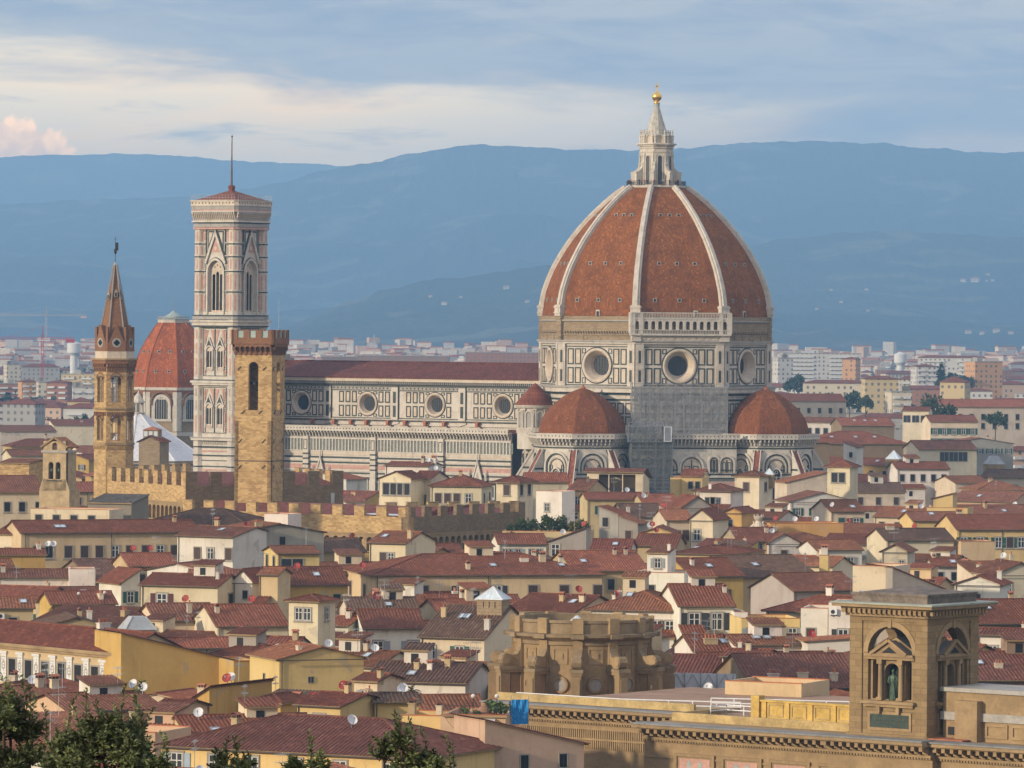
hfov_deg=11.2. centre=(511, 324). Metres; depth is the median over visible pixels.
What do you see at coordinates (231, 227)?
bell tower
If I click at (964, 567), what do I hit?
house
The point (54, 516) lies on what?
window
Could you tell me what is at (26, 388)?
apartment block
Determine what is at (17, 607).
house
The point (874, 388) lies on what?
apartment block
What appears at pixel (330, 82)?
sky
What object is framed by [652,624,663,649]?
house
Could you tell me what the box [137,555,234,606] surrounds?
house
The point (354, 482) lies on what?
house
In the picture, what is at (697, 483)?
window
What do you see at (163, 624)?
house
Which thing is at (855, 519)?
window
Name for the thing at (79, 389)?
apartment block
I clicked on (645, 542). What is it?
house
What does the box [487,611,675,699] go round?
rotunda
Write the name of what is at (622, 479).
house
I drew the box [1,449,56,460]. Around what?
house
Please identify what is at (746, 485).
window
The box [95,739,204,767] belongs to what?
house
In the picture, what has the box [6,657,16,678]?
window
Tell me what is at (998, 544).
window
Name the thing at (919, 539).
house
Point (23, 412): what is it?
apartment block
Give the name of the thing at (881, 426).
house
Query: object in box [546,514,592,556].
house
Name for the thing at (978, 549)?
house
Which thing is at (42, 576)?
house
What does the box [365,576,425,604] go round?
house
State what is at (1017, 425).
window
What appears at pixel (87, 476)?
house
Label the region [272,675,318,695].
house
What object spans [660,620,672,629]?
window
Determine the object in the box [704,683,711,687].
satellite dish
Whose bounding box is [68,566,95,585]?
house
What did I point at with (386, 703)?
house
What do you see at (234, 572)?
house
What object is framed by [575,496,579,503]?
window
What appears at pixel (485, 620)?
house
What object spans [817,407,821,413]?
window
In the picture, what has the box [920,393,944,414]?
broadleaf tree
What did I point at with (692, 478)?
house
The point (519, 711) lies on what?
tarpaulin
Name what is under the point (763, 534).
house
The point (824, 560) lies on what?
house
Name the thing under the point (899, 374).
apartment block
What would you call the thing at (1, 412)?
apartment block
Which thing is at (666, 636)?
house
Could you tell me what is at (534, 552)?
house
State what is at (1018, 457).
apartment block
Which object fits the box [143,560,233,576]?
house
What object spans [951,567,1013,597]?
house
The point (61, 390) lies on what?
apartment block
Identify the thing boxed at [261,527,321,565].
house
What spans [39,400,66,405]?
apartment block
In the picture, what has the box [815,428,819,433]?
window
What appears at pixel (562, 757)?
window
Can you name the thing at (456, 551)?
house
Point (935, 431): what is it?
window
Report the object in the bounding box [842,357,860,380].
apartment block
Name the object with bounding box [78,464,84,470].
window
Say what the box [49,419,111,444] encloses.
house
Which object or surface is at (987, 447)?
house
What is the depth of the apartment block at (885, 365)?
5100.19 m
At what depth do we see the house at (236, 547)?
877.24 m
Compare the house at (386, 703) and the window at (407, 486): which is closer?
the house at (386, 703)
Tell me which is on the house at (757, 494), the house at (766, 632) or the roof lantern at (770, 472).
the roof lantern at (770, 472)
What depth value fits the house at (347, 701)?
553.64 m
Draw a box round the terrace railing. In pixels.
[442,705,507,715]
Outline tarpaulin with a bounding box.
[509,695,528,728]
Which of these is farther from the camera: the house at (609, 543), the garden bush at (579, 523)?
the garden bush at (579, 523)
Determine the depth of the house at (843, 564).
889.09 m
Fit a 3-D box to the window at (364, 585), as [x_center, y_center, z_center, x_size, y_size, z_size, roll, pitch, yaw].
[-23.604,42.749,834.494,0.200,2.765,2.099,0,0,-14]
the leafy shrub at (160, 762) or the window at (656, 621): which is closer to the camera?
the leafy shrub at (160, 762)
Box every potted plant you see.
[461,706,469,713]
[484,699,501,714]
[498,702,510,714]
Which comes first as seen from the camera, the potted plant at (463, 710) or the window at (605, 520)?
the potted plant at (463, 710)
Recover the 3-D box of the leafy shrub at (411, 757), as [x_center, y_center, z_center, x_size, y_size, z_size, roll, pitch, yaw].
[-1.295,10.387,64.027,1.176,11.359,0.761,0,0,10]
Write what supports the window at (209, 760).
in the house at (267, 740)
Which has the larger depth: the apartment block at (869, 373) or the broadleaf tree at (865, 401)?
the apartment block at (869, 373)
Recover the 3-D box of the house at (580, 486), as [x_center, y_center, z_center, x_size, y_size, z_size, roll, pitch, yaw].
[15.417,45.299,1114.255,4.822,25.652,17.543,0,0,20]
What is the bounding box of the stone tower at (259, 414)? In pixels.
[231,330,288,502]
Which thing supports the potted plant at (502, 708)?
on the house at (447, 721)
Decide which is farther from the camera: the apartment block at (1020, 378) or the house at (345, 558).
the apartment block at (1020, 378)
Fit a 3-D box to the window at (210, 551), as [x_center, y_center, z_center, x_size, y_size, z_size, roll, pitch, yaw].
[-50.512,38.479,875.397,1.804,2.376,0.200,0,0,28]
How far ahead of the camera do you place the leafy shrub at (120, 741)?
62.84 m
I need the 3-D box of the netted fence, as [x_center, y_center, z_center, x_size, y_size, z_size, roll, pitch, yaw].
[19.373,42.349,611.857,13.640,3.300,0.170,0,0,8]
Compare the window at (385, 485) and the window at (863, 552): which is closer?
the window at (863, 552)
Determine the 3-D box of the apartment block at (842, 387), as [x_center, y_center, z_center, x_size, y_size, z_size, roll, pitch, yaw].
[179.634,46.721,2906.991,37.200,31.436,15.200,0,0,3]
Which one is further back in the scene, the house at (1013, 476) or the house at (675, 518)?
the house at (1013, 476)
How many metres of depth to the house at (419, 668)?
615.77 m
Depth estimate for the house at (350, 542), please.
902.83 m
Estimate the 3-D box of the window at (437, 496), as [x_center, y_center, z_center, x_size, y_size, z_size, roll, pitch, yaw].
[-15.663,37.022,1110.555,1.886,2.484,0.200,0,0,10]
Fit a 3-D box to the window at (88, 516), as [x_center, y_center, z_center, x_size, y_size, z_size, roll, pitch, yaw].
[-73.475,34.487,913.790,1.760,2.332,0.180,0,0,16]
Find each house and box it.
[0,425,56,460]
[0,458,42,483]
[0,475,40,527]
[0,525,12,547]
[0,541,56,567]
[0,558,14,567]
[0,563,68,585]
[0,566,63,618]
[0,596,35,620]
[0,661,78,691]
[0,663,66,709]
[0,710,109,767]
[1,433,71,451]
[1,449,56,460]
[4,515,196,567]
[21,666,157,717]
[26,687,105,724]
[30,507,123,519]
[31,603,145,625]
[33,607,118,627]
[37,590,118,615]
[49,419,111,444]
[60,568,140,605]
[62,558,114,585]
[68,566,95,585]
[71,445,93,453]
[76,453,93,472]
[76,470,86,480]
[76,475,93,507]
[83,472,93,480]
[85,493,149,518]
[90,415,116,432]
[92,628,234,693]
[95,566,141,606]
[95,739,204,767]
[112,536,176,581]
[123,701,190,724]
[136,426,171,469]
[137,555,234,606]
[139,595,209,629]
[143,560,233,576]
[144,724,191,759]
[147,612,216,636]
[148,683,206,701]
[149,697,212,713]
[153,507,263,525]
[153,712,502,767]
[165,614,243,652]
[171,685,306,734]
[174,509,266,568]
[187,569,241,575]
[191,658,275,713]
[192,595,288,635]
[209,627,276,658]
[219,656,249,683]
[231,519,327,560]
[232,552,268,602]
[245,639,368,691]
[253,567,293,621]
[258,691,307,711]
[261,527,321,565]
[264,512,300,526]
[266,629,312,644]
[269,563,350,599]
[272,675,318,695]
[273,752,354,767]
[283,593,340,646]
[292,680,379,716]
[319,548,375,578]
[323,470,368,490]
[324,533,366,560]
[329,628,403,671]
[335,594,357,647]
[335,601,339,617]
[337,579,421,614]
[343,490,379,504]
[343,492,366,503]
[343,540,606,598]
[349,666,405,691]
[353,589,424,651]
[363,685,482,709]
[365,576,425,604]
[366,527,437,560]
[368,683,422,720]
[370,642,488,699]
[377,470,425,505]
[383,448,444,474]
[401,696,450,729]
[402,642,487,662]
[417,466,449,505]
[417,586,518,660]
[419,578,490,619]
[424,532,462,549]
[424,588,519,601]
[427,461,495,504]
[435,547,450,552]
[440,707,518,732]
[448,550,520,552]
[451,713,589,767]
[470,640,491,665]
[490,475,538,521]
[490,533,547,555]
[502,529,593,554]
[512,574,609,613]
[522,472,569,520]
[531,550,554,558]
[536,490,574,525]
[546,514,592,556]
[550,546,646,599]
[567,476,608,521]
[578,487,640,537]
[583,467,651,492]
[583,570,675,647]
[589,538,637,549]
[598,505,631,537]
[613,503,662,529]
[617,504,648,539]
[633,492,675,508]
[635,527,686,562]
[639,512,679,532]
[639,569,687,591]
[645,542,676,571]
[651,496,690,548]
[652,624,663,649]
[660,570,736,641]
[662,631,674,651]
[664,620,712,655]
[670,477,680,497]
[670,632,721,672]
[671,490,712,515]
[671,611,743,652]
[676,530,765,556]
[676,557,746,609]
[679,468,710,494]
[687,498,730,547]
[691,472,746,510]
[696,536,759,548]
[698,644,822,653]
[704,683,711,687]
[709,554,814,613]
[713,652,849,691]
[719,639,778,661]
[720,540,764,553]
[721,525,777,553]
[723,505,759,527]
[724,617,802,650]
[729,614,800,633]
[731,470,771,508]
[731,608,747,617]
[747,553,852,613]
[756,496,799,520]
[761,575,862,627]
[764,516,843,536]
[764,524,801,553]
[772,484,845,520]
[775,470,826,498]
[778,393,846,416]
[787,524,831,542]
[792,549,855,579]
[792,635,835,651]
[795,630,849,651]
[796,539,864,564]
[797,617,887,647]
[800,604,828,636]
[804,417,834,434]
[809,499,866,522]
[814,438,830,467]
[819,544,829,570]
[820,431,906,460]
[823,459,861,500]
[826,533,868,563]
[828,599,849,634]
[829,457,887,473]
[829,689,848,696]
[830,417,894,438]
[837,518,901,532]
[842,440,864,473]
[843,651,849,663]
[852,563,909,591]
[858,472,906,522]
[858,474,887,481]
[864,523,955,562]
[865,563,945,588]
[872,499,930,523]
[877,626,987,645]
[879,528,917,563]
[880,538,970,562]
[886,454,950,506]
[898,497,962,527]
[902,406,932,442]
[902,440,977,474]
[910,562,954,589]
[921,415,978,439]
[924,541,957,582]
[926,506,973,513]
[931,492,956,507]
[933,475,987,496]
[934,509,1023,562]
[935,399,1023,445]
[946,637,994,649]
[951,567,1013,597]
[954,539,995,560]
[955,435,1014,475]
[955,560,992,581]
[957,480,1023,503]
[957,500,1023,513]
[958,477,1023,491]
[968,543,1023,597]
[976,591,1023,627]
[978,629,1023,685]
[979,621,1023,647]
[981,469,1023,486]
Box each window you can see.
[3,501,11,512]
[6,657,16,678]
[18,501,26,512]
[24,658,32,679]
[35,514,42,519]
[40,660,48,676]
[45,545,54,559]
[52,514,60,518]
[57,661,65,677]
[63,545,72,559]
[70,514,77,518]
[73,663,82,681]
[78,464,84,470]
[80,545,88,557]
[87,515,95,518]
[90,665,98,675]
[95,545,103,557]
[110,545,119,557]
[123,591,137,604]
[125,545,134,551]
[140,574,145,581]
[141,545,149,551]
[150,592,172,601]
[156,544,164,551]
[165,750,189,766]
[170,544,176,558]
[192,546,201,560]
[206,547,214,558]
[207,752,217,767]
[224,547,232,561]
[228,592,233,602]
[241,590,247,599]
[245,754,259,767]
[265,554,268,565]
[272,555,275,565]
[279,536,285,544]
[280,558,303,565]
[293,606,301,621]
[301,607,311,622]
[307,712,327,714]
[308,676,313,682]
[324,606,329,621]
[332,593,341,598]
[332,759,347,765]
[335,631,344,647]
[349,580,351,595]
[363,583,365,595]
[372,640,389,649]
[379,552,386,560]
[381,482,390,495]
[387,552,394,558]
[389,482,397,495]
[396,482,404,496]
[401,640,419,651]
[402,483,410,496]
[423,585,429,590]
[424,494,426,504]
[433,644,436,658]
[434,493,441,503]
[444,493,450,503]
[450,645,468,649]
[453,493,460,503]
[464,493,471,504]
[491,584,506,593]
[502,484,510,496]
[513,548,523,552]
[519,484,522,496]
[519,754,529,767]
[527,484,531,495]
[527,584,538,594]
[544,503,549,512]
[550,543,560,556]
[558,753,568,767]
[559,584,569,592]
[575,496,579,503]
[592,584,603,596]
[595,506,598,515]
[601,517,608,527]
[606,578,614,591]
[624,530,631,537]
[649,584,654,589]
[651,557,664,569]
[654,619,662,628]
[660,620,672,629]
[682,530,689,541]
[682,611,704,625]
[687,481,693,489]
[692,529,700,541]
[695,481,699,488]
[705,497,715,503]
[705,611,729,632]
[728,519,732,527]
[742,627,747,633]
[743,482,749,492]
[764,482,767,492]
[780,549,787,553]
[786,627,800,632]
[793,507,803,516]
[805,627,815,636]
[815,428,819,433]
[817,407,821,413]
[830,472,837,483]
[832,628,849,634]
[838,472,845,483]
[838,517,844,521]
[846,557,857,564]
[850,517,862,522]
[858,497,863,505]
[862,551,865,559]
[875,497,881,505]
[893,497,899,505]
[898,559,904,563]
[900,474,904,481]
[903,415,910,422]
[910,474,914,481]
[912,415,918,422]
[920,474,925,481]
[931,428,939,434]
[931,474,935,481]
[938,572,943,576]
[940,428,948,434]
[940,452,948,461]
[949,452,957,461]
[950,428,958,434]
[951,572,956,581]
[956,536,970,538]
[958,452,967,461]
[959,428,967,435]
[968,428,977,435]
[973,536,987,539]
[977,448,983,453]
[980,423,985,429]
[986,448,992,453]
[991,536,1005,547]
[995,448,1002,453]
[1005,448,1011,453]
[1006,536,1013,548]
[1014,537,1023,548]
[1015,414,1019,420]
[1015,423,1019,429]
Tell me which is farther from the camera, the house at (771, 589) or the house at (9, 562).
the house at (9, 562)
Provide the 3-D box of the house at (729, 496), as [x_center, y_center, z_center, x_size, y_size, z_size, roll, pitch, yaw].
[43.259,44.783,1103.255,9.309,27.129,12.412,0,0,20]
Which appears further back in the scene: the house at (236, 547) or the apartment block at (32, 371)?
the apartment block at (32, 371)
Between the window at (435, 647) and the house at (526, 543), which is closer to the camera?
the window at (435, 647)
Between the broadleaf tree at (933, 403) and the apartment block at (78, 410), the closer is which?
the broadleaf tree at (933, 403)
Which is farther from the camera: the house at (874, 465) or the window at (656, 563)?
the house at (874, 465)
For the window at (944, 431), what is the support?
in the house at (944, 427)
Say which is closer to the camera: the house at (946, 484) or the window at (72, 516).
the window at (72, 516)
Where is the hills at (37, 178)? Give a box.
[0,153,345,203]
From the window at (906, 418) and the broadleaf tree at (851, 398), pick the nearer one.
the window at (906, 418)
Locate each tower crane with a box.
[2,307,86,361]
[3,326,74,377]
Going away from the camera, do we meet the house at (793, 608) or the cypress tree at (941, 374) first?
the house at (793, 608)
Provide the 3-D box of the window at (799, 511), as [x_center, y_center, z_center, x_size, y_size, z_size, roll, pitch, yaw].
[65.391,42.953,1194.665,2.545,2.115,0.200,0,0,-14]
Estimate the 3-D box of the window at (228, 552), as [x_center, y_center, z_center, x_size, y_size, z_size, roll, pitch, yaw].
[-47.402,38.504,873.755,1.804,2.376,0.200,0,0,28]
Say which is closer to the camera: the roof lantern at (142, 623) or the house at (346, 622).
the roof lantern at (142, 623)
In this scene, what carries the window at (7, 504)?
in the house at (19, 496)
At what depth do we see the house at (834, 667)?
619.07 m
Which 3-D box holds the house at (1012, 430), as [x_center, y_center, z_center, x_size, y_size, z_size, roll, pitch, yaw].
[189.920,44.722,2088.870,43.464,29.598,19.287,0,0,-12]
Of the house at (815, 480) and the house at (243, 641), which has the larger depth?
the house at (815, 480)
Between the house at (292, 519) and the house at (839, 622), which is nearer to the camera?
the house at (839, 622)
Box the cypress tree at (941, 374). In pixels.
[935,362,945,385]
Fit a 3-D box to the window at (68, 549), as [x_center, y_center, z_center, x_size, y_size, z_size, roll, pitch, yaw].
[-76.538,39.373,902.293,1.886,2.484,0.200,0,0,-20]
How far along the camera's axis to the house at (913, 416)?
1880.36 m
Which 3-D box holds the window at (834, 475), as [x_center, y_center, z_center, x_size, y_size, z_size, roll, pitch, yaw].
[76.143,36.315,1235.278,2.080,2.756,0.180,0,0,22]
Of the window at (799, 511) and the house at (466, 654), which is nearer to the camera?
the house at (466, 654)
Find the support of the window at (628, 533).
in the house at (630, 526)
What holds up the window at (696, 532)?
in the house at (709, 522)
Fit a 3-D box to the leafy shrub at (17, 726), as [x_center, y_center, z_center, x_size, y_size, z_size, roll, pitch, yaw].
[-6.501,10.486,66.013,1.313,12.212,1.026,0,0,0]
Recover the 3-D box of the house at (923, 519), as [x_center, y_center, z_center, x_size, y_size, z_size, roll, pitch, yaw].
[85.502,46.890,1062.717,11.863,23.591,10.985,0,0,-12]
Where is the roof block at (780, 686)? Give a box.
[724,676,829,696]
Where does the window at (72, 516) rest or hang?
in the house at (71, 513)
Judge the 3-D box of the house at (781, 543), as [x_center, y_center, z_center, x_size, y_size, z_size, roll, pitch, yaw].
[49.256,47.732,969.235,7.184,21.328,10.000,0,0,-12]
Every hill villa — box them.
[965,329,971,333]
[971,277,979,281]
[993,328,999,332]
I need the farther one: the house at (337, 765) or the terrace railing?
the terrace railing
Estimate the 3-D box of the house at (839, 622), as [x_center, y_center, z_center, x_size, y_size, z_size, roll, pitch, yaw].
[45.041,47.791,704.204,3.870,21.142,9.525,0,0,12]
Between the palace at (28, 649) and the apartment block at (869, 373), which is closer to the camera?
the palace at (28, 649)
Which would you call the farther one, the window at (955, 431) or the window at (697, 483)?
the window at (955, 431)
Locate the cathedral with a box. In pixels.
[284,83,826,502]
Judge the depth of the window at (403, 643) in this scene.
700.10 m
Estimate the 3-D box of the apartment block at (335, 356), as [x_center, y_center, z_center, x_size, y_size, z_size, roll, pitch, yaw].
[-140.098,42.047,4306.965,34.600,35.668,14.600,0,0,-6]
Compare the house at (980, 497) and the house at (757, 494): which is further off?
the house at (980, 497)
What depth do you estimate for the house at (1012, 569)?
820.09 m
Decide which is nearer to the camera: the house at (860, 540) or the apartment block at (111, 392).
the house at (860, 540)
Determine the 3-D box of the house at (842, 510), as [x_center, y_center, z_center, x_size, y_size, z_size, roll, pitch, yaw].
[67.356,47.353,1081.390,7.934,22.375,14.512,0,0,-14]
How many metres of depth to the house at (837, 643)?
668.13 m
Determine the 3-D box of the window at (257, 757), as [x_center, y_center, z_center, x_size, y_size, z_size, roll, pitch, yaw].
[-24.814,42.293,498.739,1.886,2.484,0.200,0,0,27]
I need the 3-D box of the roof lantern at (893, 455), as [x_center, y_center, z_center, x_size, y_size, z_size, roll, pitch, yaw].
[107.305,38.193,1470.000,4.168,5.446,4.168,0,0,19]
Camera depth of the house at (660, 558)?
800.29 m
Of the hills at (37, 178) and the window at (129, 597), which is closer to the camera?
the window at (129, 597)
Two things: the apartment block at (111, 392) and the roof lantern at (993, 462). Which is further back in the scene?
the apartment block at (111, 392)
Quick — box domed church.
[134,305,193,447]
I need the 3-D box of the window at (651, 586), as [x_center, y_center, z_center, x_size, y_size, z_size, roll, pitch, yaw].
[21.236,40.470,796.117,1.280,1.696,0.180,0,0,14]
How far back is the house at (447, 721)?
524.72 m
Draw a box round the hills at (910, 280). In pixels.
[749,230,1023,334]
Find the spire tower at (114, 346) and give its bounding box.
[91,237,137,497]
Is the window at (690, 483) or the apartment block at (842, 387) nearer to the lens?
the window at (690, 483)
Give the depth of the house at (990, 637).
682.91 m
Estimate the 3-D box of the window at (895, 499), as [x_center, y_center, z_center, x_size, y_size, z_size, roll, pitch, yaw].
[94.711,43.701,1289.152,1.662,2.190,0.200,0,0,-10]
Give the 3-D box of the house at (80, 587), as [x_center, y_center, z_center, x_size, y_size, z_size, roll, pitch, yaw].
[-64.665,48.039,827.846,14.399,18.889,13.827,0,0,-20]
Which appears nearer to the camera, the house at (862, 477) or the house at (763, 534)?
the house at (763, 534)
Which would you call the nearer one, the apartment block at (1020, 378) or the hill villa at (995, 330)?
the apartment block at (1020, 378)
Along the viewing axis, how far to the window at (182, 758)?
502.42 m
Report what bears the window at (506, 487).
in the house at (515, 488)
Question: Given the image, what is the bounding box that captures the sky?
[0,0,1023,165]
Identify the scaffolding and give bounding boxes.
[625,382,727,492]
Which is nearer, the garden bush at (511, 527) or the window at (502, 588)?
the window at (502, 588)
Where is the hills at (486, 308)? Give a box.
[277,265,838,349]
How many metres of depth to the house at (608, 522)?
1000.12 m
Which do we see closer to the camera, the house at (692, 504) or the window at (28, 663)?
the window at (28, 663)
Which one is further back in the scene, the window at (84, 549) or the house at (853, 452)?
the house at (853, 452)
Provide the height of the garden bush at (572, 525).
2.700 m
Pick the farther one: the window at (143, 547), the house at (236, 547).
the window at (143, 547)
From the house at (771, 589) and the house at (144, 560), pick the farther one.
the house at (144, 560)
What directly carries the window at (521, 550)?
in the house at (526, 543)
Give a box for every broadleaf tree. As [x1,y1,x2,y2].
[782,373,804,392]
[844,389,862,416]
[858,395,873,416]
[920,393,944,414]
[934,372,976,385]
[934,403,957,414]
[982,411,1007,439]
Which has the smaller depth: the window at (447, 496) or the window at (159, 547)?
the window at (159, 547)
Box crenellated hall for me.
[107,463,343,518]
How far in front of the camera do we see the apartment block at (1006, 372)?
4300.82 m
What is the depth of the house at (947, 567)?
880.21 m
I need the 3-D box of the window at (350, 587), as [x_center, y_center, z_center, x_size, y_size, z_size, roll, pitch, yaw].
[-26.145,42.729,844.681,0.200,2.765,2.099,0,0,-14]
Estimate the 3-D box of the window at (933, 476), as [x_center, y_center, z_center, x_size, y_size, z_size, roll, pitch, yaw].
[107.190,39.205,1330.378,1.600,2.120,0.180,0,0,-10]
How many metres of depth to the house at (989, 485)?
1290.67 m
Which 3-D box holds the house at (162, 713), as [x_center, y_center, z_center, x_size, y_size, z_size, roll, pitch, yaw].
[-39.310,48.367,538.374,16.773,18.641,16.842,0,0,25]
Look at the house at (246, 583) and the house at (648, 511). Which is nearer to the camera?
the house at (246, 583)
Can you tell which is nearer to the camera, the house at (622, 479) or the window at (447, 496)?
the window at (447, 496)
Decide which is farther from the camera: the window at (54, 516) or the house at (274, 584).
the window at (54, 516)
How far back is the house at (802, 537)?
989.59 m
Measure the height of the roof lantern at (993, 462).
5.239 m
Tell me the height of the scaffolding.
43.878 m
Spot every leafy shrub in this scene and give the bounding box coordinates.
[0,672,51,767]
[34,679,157,767]
[144,730,176,767]
[206,734,257,767]
[280,728,332,767]
[366,709,457,767]
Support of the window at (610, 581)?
in the house at (614, 564)
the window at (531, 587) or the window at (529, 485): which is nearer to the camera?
the window at (531, 587)
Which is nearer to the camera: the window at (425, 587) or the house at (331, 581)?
the house at (331, 581)
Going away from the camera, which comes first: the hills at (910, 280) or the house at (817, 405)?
the house at (817, 405)
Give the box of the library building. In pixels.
[479,683,1023,767]
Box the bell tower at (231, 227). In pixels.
[189,136,272,471]
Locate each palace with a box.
[0,618,185,683]
[182,499,524,560]
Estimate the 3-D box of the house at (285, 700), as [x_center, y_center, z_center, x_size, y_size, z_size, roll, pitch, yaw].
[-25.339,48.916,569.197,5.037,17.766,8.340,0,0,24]
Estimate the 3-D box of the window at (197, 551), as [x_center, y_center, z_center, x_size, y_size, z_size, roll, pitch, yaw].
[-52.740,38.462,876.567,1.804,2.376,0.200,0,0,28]
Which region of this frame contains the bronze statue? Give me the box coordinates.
[887,669,898,699]
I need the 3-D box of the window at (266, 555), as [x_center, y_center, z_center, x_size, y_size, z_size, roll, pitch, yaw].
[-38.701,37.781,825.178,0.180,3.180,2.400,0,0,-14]
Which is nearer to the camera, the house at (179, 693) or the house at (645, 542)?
the house at (179, 693)
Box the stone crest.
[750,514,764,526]
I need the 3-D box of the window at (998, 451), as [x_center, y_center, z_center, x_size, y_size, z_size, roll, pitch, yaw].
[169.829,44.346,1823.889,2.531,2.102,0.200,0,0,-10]
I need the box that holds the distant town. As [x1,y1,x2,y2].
[0,337,1023,373]
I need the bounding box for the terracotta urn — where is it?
[479,702,491,713]
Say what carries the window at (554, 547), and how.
in the house at (580, 539)
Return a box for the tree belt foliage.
[0,366,915,420]
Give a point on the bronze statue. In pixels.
(893, 678)
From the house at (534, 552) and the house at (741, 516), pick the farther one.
the house at (741, 516)
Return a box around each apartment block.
[0,372,3,382]
[0,379,17,400]
[0,399,45,424]
[0,401,3,424]
[3,361,20,382]
[17,379,35,398]
[21,363,59,381]
[36,378,46,398]
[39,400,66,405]
[43,402,65,422]
[45,380,71,402]
[60,368,69,378]
[61,370,94,385]
[63,403,93,418]
[66,397,93,405]
[72,382,94,400]
[83,385,113,401]
[100,380,115,401]
[320,353,358,360]
[356,352,449,361]
[465,349,538,362]
[771,383,795,392]
[772,354,792,382]
[780,350,860,381]
[802,380,861,411]
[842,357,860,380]
[846,408,864,416]
[855,413,902,426]
[860,376,897,412]
[861,370,874,375]
[875,367,891,375]
[877,362,892,368]
[879,371,910,378]
[884,386,912,412]
[892,421,902,440]
[893,365,910,370]
[898,375,910,390]
[909,385,939,405]
[911,364,937,385]
[917,355,984,377]
[939,376,970,398]
[964,357,1002,398]
[970,388,991,398]
[1002,367,1011,381]
[1002,381,1023,397]
[1004,376,1023,382]
[1008,362,1023,368]
[1009,368,1023,375]
[1013,446,1023,468]
[1014,393,1023,397]
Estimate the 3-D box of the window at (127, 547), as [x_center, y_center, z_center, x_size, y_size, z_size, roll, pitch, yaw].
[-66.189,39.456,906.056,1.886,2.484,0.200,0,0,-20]
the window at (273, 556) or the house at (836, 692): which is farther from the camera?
the window at (273, 556)
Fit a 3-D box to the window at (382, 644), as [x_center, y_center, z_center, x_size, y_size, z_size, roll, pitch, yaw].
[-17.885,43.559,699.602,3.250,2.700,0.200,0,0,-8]
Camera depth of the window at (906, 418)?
1880.91 m
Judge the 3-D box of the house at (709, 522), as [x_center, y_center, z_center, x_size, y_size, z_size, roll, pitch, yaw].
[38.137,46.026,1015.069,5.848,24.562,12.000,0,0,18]
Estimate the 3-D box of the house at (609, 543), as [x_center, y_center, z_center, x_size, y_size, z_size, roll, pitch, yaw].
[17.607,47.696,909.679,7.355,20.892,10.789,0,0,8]
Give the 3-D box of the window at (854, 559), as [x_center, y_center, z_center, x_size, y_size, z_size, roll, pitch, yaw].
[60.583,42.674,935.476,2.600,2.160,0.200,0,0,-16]
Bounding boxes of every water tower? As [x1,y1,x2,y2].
[67,342,80,373]
[894,352,906,370]
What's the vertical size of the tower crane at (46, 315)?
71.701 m
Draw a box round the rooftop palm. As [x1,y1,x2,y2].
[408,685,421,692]
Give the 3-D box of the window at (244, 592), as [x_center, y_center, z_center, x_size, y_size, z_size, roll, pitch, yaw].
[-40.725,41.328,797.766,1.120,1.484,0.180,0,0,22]
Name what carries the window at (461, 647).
in the house at (485, 620)
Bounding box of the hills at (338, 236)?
[0,140,1023,343]
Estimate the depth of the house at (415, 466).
1186.18 m
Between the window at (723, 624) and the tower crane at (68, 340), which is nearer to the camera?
the window at (723, 624)
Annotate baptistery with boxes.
[113,388,192,471]
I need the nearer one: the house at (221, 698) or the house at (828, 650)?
the house at (221, 698)
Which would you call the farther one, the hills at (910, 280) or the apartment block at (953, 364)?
the hills at (910, 280)
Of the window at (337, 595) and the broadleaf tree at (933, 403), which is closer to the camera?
the window at (337, 595)
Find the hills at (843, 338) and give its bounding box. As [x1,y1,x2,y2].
[788,326,1023,354]
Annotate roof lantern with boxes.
[118,615,156,631]
[765,468,774,487]
[885,450,902,469]
[983,456,1004,471]
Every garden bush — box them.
[505,522,516,532]
[515,517,529,530]
[526,519,542,530]
[539,513,557,530]
[553,514,567,530]
[564,521,578,530]
[577,519,588,529]
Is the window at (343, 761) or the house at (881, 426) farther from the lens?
the house at (881, 426)
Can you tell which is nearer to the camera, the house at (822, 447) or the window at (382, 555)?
the window at (382, 555)
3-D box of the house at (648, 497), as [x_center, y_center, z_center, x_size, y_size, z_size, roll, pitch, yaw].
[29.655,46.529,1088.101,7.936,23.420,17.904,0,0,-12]
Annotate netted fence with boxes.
[674,672,735,687]
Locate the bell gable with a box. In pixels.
[39,437,79,507]
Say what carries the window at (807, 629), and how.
in the house at (815, 617)
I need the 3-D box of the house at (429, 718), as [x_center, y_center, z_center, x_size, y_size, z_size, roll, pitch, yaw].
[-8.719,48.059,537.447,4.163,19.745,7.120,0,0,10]
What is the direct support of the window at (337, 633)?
in the house at (346, 622)
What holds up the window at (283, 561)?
in the house at (290, 555)

